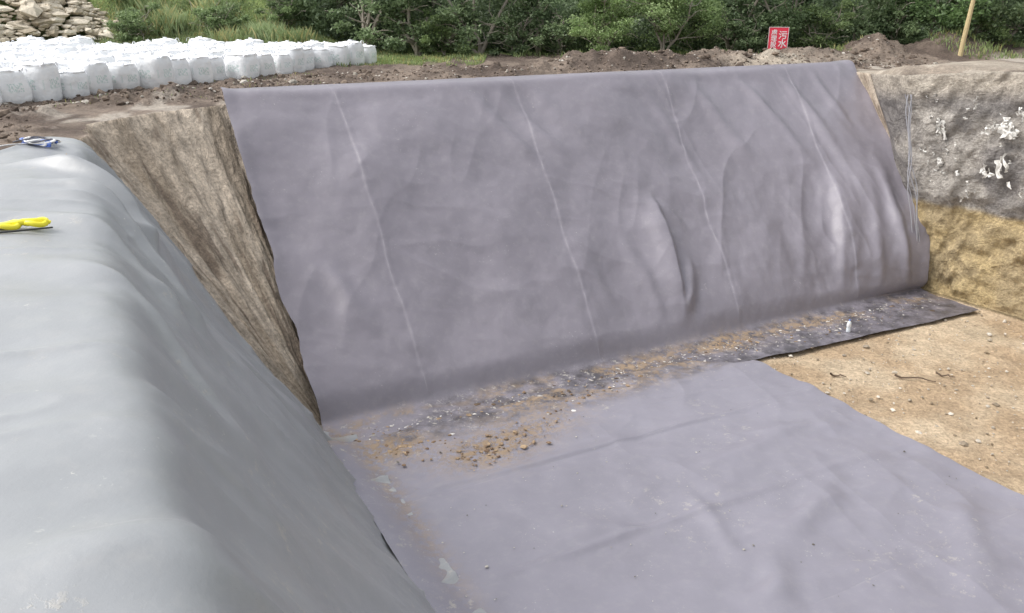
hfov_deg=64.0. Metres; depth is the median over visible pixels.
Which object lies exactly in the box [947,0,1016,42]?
shrub
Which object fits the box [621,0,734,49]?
feathery tree
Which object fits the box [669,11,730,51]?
shrub
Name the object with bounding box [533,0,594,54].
shrub
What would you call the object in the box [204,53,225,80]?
bulk bag
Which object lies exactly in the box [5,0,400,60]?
grass bank
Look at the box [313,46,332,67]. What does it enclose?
bulk bag
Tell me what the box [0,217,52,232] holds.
yellow hand tool
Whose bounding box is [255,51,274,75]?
bulk bag
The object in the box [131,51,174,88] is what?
bulk bag
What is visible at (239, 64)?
bulk bag
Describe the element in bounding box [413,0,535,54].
broadleaf tree
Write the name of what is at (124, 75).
bulk bag
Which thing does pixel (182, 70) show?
bulk bag
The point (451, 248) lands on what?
slope liner
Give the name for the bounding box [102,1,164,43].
shrub
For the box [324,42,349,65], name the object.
bulk bag
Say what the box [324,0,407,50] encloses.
broadleaf tree
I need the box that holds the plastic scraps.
[919,94,1023,201]
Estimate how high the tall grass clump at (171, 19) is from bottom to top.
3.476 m
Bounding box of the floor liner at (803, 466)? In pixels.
[327,360,1023,612]
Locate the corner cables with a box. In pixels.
[905,94,919,240]
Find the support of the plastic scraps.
on the ground at (176, 166)
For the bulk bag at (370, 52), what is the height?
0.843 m
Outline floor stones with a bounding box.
[769,310,1023,475]
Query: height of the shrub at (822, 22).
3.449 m
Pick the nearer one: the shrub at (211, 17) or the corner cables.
the corner cables
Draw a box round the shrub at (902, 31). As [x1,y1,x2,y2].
[872,0,923,44]
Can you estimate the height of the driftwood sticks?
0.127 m
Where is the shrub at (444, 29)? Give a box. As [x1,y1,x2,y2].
[411,7,473,55]
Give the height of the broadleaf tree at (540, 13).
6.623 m
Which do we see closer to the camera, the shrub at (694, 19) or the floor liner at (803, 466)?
the floor liner at (803, 466)
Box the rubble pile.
[0,0,118,42]
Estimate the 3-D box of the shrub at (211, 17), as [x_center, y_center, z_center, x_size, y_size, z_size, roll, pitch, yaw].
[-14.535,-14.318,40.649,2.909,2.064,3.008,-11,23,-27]
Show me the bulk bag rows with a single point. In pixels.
(61, 51)
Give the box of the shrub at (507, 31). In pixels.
[484,1,551,55]
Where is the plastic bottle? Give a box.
[846,319,851,331]
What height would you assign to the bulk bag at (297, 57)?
1.067 m
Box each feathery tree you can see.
[551,0,674,50]
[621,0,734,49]
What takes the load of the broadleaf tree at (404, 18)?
on the ground at (176, 166)
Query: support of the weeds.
on the ground at (176, 166)
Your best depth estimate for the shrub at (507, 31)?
39.13 m
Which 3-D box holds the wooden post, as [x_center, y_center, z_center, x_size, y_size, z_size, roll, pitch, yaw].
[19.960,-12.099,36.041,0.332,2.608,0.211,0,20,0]
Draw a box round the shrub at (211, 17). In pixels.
[188,1,252,35]
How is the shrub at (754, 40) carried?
on the ground at (176, 166)
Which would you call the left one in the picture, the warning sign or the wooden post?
the warning sign
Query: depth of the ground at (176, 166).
21.11 m
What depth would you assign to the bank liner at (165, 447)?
6.04 m
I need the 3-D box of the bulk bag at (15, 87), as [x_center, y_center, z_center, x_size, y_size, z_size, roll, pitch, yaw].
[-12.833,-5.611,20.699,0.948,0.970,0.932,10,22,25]
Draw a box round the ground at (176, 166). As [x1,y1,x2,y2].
[0,0,1023,494]
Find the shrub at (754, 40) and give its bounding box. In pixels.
[715,1,774,53]
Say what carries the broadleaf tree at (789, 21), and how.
on the ground at (176, 166)
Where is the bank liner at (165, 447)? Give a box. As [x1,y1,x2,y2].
[0,137,485,612]
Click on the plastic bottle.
(848, 327)
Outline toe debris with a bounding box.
[351,300,949,440]
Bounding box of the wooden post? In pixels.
[958,0,975,55]
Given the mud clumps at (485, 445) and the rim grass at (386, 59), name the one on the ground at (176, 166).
the rim grass at (386, 59)
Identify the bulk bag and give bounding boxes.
[0,65,32,103]
[10,58,62,101]
[59,67,89,98]
[68,58,112,94]
[102,60,139,89]
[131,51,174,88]
[169,54,191,84]
[180,53,213,83]
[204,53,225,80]
[223,50,259,79]
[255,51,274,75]
[270,51,292,74]
[274,45,304,72]
[297,45,314,70]
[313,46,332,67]
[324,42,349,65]
[338,39,364,65]
[363,43,376,63]
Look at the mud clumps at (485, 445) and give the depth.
16.66 m
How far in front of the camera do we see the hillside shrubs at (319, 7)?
42.03 m
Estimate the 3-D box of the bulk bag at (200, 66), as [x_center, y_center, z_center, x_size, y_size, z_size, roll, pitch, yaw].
[-10.233,-7.716,26.605,0.845,0.987,0.848,16,26,37]
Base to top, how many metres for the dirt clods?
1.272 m
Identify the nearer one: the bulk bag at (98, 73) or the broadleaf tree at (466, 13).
the bulk bag at (98, 73)
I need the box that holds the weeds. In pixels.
[513,26,1023,59]
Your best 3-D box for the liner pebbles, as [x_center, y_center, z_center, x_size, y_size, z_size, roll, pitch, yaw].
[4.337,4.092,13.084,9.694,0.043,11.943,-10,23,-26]
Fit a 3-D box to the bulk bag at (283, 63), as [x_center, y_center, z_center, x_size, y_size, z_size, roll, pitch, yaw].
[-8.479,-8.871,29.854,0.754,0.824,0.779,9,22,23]
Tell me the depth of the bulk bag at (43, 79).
21.14 m
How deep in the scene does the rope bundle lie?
13.99 m
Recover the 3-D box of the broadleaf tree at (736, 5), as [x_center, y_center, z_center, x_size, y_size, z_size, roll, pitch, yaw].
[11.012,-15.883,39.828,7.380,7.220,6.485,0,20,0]
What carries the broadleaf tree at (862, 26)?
on the ground at (176, 166)
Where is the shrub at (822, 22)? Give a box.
[778,0,861,48]
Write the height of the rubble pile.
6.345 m
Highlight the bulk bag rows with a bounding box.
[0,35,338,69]
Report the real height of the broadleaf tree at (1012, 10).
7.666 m
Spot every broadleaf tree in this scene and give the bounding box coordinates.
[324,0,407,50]
[327,0,351,8]
[377,0,454,55]
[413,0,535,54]
[500,0,576,54]
[689,0,777,49]
[724,0,829,41]
[791,0,928,42]
[874,0,998,37]
[970,0,1023,42]
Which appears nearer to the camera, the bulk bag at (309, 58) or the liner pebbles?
the liner pebbles
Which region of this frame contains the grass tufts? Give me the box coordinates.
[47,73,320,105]
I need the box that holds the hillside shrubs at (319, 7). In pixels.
[275,0,1023,52]
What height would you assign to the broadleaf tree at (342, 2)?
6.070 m
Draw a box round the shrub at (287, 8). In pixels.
[253,0,310,28]
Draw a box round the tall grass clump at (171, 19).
[115,0,317,42]
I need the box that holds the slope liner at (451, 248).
[219,60,977,441]
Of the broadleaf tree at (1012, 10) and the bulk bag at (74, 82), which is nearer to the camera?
the bulk bag at (74, 82)
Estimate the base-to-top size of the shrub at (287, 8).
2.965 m
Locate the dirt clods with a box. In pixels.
[0,34,937,143]
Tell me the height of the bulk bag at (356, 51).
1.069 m
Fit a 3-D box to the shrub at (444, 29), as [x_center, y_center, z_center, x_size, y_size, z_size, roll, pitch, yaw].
[-3.362,-13.110,39.174,3.250,2.323,3.295,0,20,0]
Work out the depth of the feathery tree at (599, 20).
37.44 m
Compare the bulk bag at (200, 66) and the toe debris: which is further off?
the bulk bag at (200, 66)
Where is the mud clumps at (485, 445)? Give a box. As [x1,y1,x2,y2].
[356,333,761,470]
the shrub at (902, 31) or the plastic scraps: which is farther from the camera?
the shrub at (902, 31)
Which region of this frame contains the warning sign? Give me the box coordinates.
[767,27,788,49]
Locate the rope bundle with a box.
[0,136,60,146]
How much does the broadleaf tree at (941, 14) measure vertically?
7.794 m
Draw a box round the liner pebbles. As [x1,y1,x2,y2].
[395,400,975,599]
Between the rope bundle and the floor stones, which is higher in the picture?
the rope bundle
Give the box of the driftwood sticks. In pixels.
[830,371,954,381]
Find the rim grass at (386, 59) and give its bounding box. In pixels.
[336,50,486,66]

